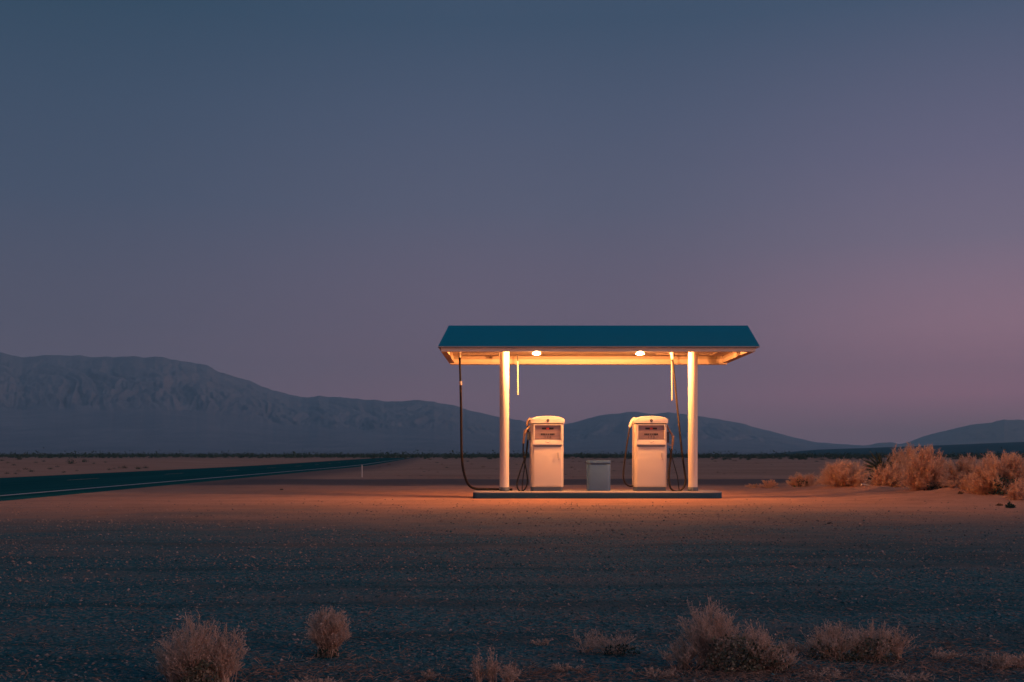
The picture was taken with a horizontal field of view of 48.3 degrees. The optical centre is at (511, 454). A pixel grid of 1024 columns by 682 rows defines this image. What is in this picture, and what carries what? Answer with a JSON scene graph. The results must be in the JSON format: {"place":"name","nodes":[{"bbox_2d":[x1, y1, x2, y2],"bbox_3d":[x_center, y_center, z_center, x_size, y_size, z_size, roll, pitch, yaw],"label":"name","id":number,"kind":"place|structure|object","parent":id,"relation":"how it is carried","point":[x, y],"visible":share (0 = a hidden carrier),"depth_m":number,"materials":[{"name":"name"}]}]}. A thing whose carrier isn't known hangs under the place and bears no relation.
{"place":"outdoors","nodes":[
{"label":"outdoors","id":0,"kind":"place"},
{"bbox_2d":[0,458,409,500],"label":"road","id":1,"kind":"structure","parent":0,"point":[31,485],"depth_m":45.44,"materials":[{"name":"grey asphalt"}]},
{"bbox_2d":[0,459,398,495],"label":"road edge line","id":2,"kind":"object","parent":1,"relation":"on","point":[154,482],"visible":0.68,"depth_m":34.69,"materials":[{"name":"white paint"}]},
{"bbox_2d":[0,352,595,454],"bbox_3d":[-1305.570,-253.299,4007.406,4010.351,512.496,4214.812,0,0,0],"label":"mountain range","id":3,"kind":"structure","parent":0,"point":[59,404],"depth_m":3876.32,"materials":[{"name":"stone"}]},
{"bbox_2d":[0,455,1023,681],"bbox_3d":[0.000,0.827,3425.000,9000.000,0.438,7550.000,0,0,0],"label":"ground","id":4,"kind":"structure","parent":0,"point":[439,486],"depth_m":10.00,"materials":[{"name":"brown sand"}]},
{"bbox_2d":[147,607,248,681],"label":"dry bush","id":5,"kind":"object","parent":4,"relation":"on","point":[196,660],"visible":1,"depth_m":4.70,"materials":[{"name":"grey plant"}]},
{"bbox_2d":[286,675,342,681],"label":"dry tuft","id":6,"kind":"object","parent":4,"relation":"on","point":[316,680],"visible":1,"depth_m":4.73,"materials":[{"name":"brown plant"}]},
{"bbox_2d":[301,605,351,658],"bbox_3d":[-0.871,0.838,5.400,0.238,0.260,0.226,0,0,11],"label":"dry bush","id":7,"kind":"object","parent":4,"relation":"on","point":[327,637],"visible":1,"depth_m":5.37,"materials":[{"name":"brown plant"}]},
{"bbox_2d":[421,668,440,679],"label":"dry tuft","id":8,"kind":"object","parent":4,"relation":"on","point":[430,675],"visible":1,"depth_m":4.82,"materials":[{"name":"brown plant"}]},
{"bbox_2d":[471,644,522,681],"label":"dry tuft","id":9,"kind":"object","parent":4,"relation":"on","point":[491,666],"visible":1,"depth_m":4.68,"materials":[{"name":"brown plant"}]},
{"bbox_2d":[0,447,1023,457],"bbox_3d":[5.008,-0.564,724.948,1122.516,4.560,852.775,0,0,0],"label":"scrub","id":10,"kind":"object","parent":4,"relation":"on","point":[309,455],"visible":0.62,"depth_m":356.50,"materials":[{"name":"brown plant"}]},
{"bbox_2d":[0,584,1023,681],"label":"straw","id":11,"kind":"object","parent":4,"relation":"on","point":[712,675],"visible":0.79,"depth_m":5.08,"materials":[{"name":"brown plant"}]},
{"bbox_2d":[0,494,1023,582],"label":"pebbles","id":12,"kind":"object","parent":4,"relation":"on","point":[214,563],"visible":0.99,"depth_m":12.85,"materials":[{"name":"stone"}]},
{"bbox_2d":[529,639,550,645],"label":"dry tuft","id":13,"kind":"object","parent":4,"relation":"on","point":[537,643],"visible":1,"depth_m":5.70,"materials":[{"name":"brown plant"}]},
{"bbox_2d":[549,662,582,670],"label":"dry tuft","id":14,"kind":"object","parent":4,"relation":"on","point":[556,667],"visible":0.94,"depth_m":5.01,"materials":[{"name":"brown plant"}]},
{"bbox_2d":[568,628,644,655],"bbox_3d":[0.443,0.886,5.401,0.359,0.140,0.210,0,0,21],"label":"dry bush","id":15,"kind":"object","parent":4,"relation":"on","point":[606,649],"visible":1,"depth_m":5.39,"materials":[{"name":"brown plant"}]},
{"bbox_2d":[632,666,682,678],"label":"dry tuft","id":16,"kind":"object","parent":4,"relation":"on","point":[665,672],"visible":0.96,"depth_m":4.83,"materials":[{"name":"brown plant"}]},
{"bbox_2d":[658,594,802,673],"bbox_3d":[0.950,0.783,5.002,0.596,0.344,0.347,0,0,25],"label":"dry bush","id":17,"kind":"object","parent":4,"relation":"on","point":[713,639],"visible":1,"depth_m":4.98,"materials":[{"name":"grey plant"}]},
{"bbox_2d":[745,479,778,487],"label":"dry bush","id":18,"kind":"object","parent":4,"relation":"on","point":[770,484],"visible":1,"depth_m":31.96,"materials":[{"name":"brown plant"}]},
{"bbox_2d":[777,638,813,655],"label":"dry tuft","id":19,"kind":"object","parent":4,"relation":"on","point":[792,648],"visible":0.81,"depth_m":5.33,"materials":[{"name":"brown plant"}]},
{"bbox_2d":[786,472,818,486],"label":"dry bush","id":20,"kind":"object","parent":4,"relation":"on","point":[805,480],"visible":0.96,"depth_m":31.16,"materials":[{"name":"brown plant"}]},
{"bbox_2d":[794,667,850,678],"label":"dry tuft","id":21,"kind":"object","parent":4,"relation":"on","point":[834,673],"visible":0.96,"depth_m":4.84,"materials":[{"name":"brown plant"}]},
{"bbox_2d":[814,458,871,486],"bbox_3d":[8.568,0.460,29.515,1.499,0.750,1.288,0,0,0],"label":"dry bush","id":22,"kind":"object","parent":4,"relation":"on","point":[838,474],"visible":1,"depth_m":29.33,"materials":[{"name":"brown plant"}]},
{"bbox_2d":[800,617,919,664],"bbox_3d":[1.611,0.857,5.293,0.552,0.222,0.302,0,0,0],"label":"dry bush","id":23,"kind":"object","parent":4,"relation":"on","point":[834,646],"visible":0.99,"depth_m":5.27,"materials":[{"name":"grey plant"}]},
{"bbox_2d":[847,459,873,476],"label":"dry bush","id":24,"kind":"object","parent":4,"relation":"on","point":[861,466],"visible":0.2,"depth_m":33.12,"materials":[{"name":"brown plant"}]},
{"bbox_2d":[860,450,903,472],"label":"yucca","id":25,"kind":"object","parent":4,"relation":"on","point":[873,463],"visible":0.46,"depth_m":30.94,"materials":[{"name":"green plant"}]},
{"bbox_2d":[867,460,906,486],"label":"dry bush","id":26,"kind":"object","parent":4,"relation":"on","point":[893,476],"visible":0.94,"depth_m":27.85,"materials":[{"name":"brown plant"}]},
{"bbox_2d":[882,442,919,480],"bbox_3d":[10.595,0.189,30.886,1.463,1.147,1.443,0,0,0],"label":"dry bush","id":27,"kind":"object","parent":4,"relation":"on","point":[904,456],"visible":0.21,"depth_m":30.74,"materials":[{"name":"brown plant"}]},
{"bbox_2d":[880,669,938,680],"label":"dry tuft","id":28,"kind":"object","parent":4,"relation":"on","point":[912,677],"visible":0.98,"depth_m":4.80,"materials":[{"name":"brown plant"}]},
{"bbox_2d":[900,443,953,489],"bbox_3d":[9.367,0.279,25.767,1.163,1.124,1.089,0,0,-36],"label":"dry bush","id":29,"kind":"object","parent":4,"relation":"on","point":[927,474],"visible":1,"depth_m":25.65,"materials":[{"name":"brown plant"}]},
{"bbox_2d":[930,646,962,659],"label":"dry tuft","id":30,"kind":"object","parent":4,"relation":"on","point":[943,654],"visible":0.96,"depth_m":5.33,"materials":[{"name":"brown plant"}]},
{"bbox_2d":[944,480,959,486],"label":"dry tuft","id":31,"kind":"object","parent":4,"relation":"on","point":[955,483],"visible":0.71,"depth_m":24.82,"materials":[{"name":"brown plant"}]},
{"bbox_2d":[941,453,985,485],"bbox_3d":[10.651,0.342,27.108,1.388,0.844,1.059,0,0,0],"label":"dry bush","id":32,"kind":"object","parent":4,"relation":"on","point":[958,471],"visible":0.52,"depth_m":27.00,"materials":[{"name":"brown plant"}]},
{"bbox_2d":[958,470,978,490],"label":"dry bush","id":33,"kind":"object","parent":4,"relation":"on","point":[961,486],"visible":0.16,"depth_m":24.56,"materials":[{"name":"brown plant"}]},
{"bbox_2d":[962,450,1023,494],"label":"dry bush","id":34,"kind":"object","parent":4,"relation":"on","point":[995,478],"visible":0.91,"depth_m":23.80,"materials":[{"name":"brown plant"}]},
{"bbox_2d":[974,650,1023,668],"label":"dry tuft","id":35,"kind":"object","parent":4,"relation":"on","point":[1003,660],"visible":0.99,"depth_m":5.09,"materials":[{"name":"brown plant"}]},
{"bbox_2d":[1005,502,1015,507],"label":"green shrub","id":36,"kind":"object","parent":4,"relation":"on","point":[1009,505],"visible":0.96,"depth_m":20.25,"materials":[{"name":"green plant"}]},
{"bbox_2d":[1002,478,1023,499],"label":"dry tuft","id":37,"kind":"object","parent":4,"relation":"on","point":[1016,493],"visible":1,"depth_m":22.69,"materials":[{"name":"brown plant"}]},
{"bbox_2d":[0,0,1023,445],"label":"sky","id":38,"kind":"structure","parent":0,"point":[301,198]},
{"bbox_2d":[473,490,721,498],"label":"pump island","id":39,"kind":"structure","parent":0,"point":[586,494],"depth_m":24.60,"materials":[{"name":"concrete"}]},
{"bbox_2d":[516,416,564,490],"bbox_3d":[0.605,-0.012,25.198,1.054,1.661,0.536,0,0,-5],"label":"fuel pump","id":40,"kind":"object","parent":39,"relation":"on","point":[545,435],"visible":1,"depth_m":24.99,"materials":[{"name":"paint"}]},
{"bbox_2d":[534,447,560,485],"bbox_3d":[0.778,0.261,24.993,0.605,0.850,0.076,0,0,-5],"label":"door","id":41,"kind":"structure","parent":40,"relation":"in","point":[547,460],"depth_m":24.99,"materials":[{"name":"beige metal"}]},
{"bbox_2d":[586,460,610,490],"bbox_3d":[1.911,0.464,25.280,0.524,0.670,0.434,0,0,0],"label":"rubbish bin","id":42,"kind":"object","parent":39,"relation":"on","point":[598,475],"visible":1,"depth_m":25.07,"materials":[{"name":"grey metal"}]},
{"bbox_2d":[438,325,759,490],"bbox_3d":[1.841,-0.977,25.910,6.818,3.554,3.444,0,0,0],"label":"filling station canopy","id":43,"kind":"object","parent":39,"relation":"on","point":[692,347],"visible":1,"depth_m":24.37,"materials":[{"name":"metal"}]},
{"bbox_2d":[458,352,511,490],"bbox_3d":[-0.612,-0.768,25.619,1.291,3.145,0.144,0,0,14],"label":"fuel hose","id":44,"kind":"object","parent":43,"relation":"hanging from","point":[461,440],"visible":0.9,"depth_m":25.73,"materials":[{"name":"black rubber"}]},
{"bbox_2d":[517,355,518,394],"bbox_3d":[0.136,-1.867,26.750,0.044,0.944,0.036,0,0,0],"label":"hanging rod","id":45,"kind":"object","parent":43,"relation":"hanging from","point":[517,377],"visible":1,"depth_m":26.74,"materials":[{"name":"beige metal"}]},
{"bbox_2d":[671,360,672,400],"bbox_3d":[3.741,-1.800,26.750,0.044,1.078,0.036,0,0,0],"label":"hanging rod","id":46,"kind":"object","parent":43,"relation":"hanging from","point":[671,382],"visible":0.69,"depth_m":26.74,"materials":[{"name":"beige metal"}]},
{"bbox_2d":[667,352,686,490],"bbox_3d":[3.615,-0.756,25.364,0.440,3.169,0.832,0,0,0],"label":"fuel hose","id":47,"kind":"object","parent":43,"relation":"hanging from","point":[670,432],"visible":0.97,"depth_m":25.25,"materials":[{"name":"black rubber"}]},
{"bbox_2d":[623,416,679,490],"bbox_3d":[3.043,-0.021,25.212,1.244,1.644,0.536,0,0,-3],"label":"fuel pump","id":48,"kind":"object","parent":39,"relation":"on","point":[650,437],"visible":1,"depth_m":24.99,"materials":[{"name":"paint"}]},
{"bbox_2d":[637,447,664,485],"bbox_3d":[3.045,0.261,24.993,0.605,0.850,0.076,0,0,-2],"label":"door","id":49,"kind":"structure","parent":48,"relation":"in","point":[650,460],"depth_m":24.99,"materials":[{"name":"beige metal"}]},
{"bbox_2d":[563,412,878,454],"bbox_3d":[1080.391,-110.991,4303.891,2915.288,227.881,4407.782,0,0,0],"label":"hills","id":50,"kind":"structure","parent":0,"point":[606,433],"depth_m":4303.81,"materials":[{"name":"grey stone"}]},
{"bbox_2d":[765,442,1023,454],"bbox_3d":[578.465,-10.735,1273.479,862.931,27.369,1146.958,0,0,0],"label":"scrub slope","id":51,"kind":"structure","parent":0,"point":[1010,447],"depth_m":1173.89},
{"bbox_2d":[866,419,1023,446],"bbox_3d":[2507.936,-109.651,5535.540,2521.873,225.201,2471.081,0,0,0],"label":"hills","id":52,"kind":"structure","parent":0,"point":[1004,431],"depth_m":5656.69,"materials":[{"name":"grey stone"}]}
]}

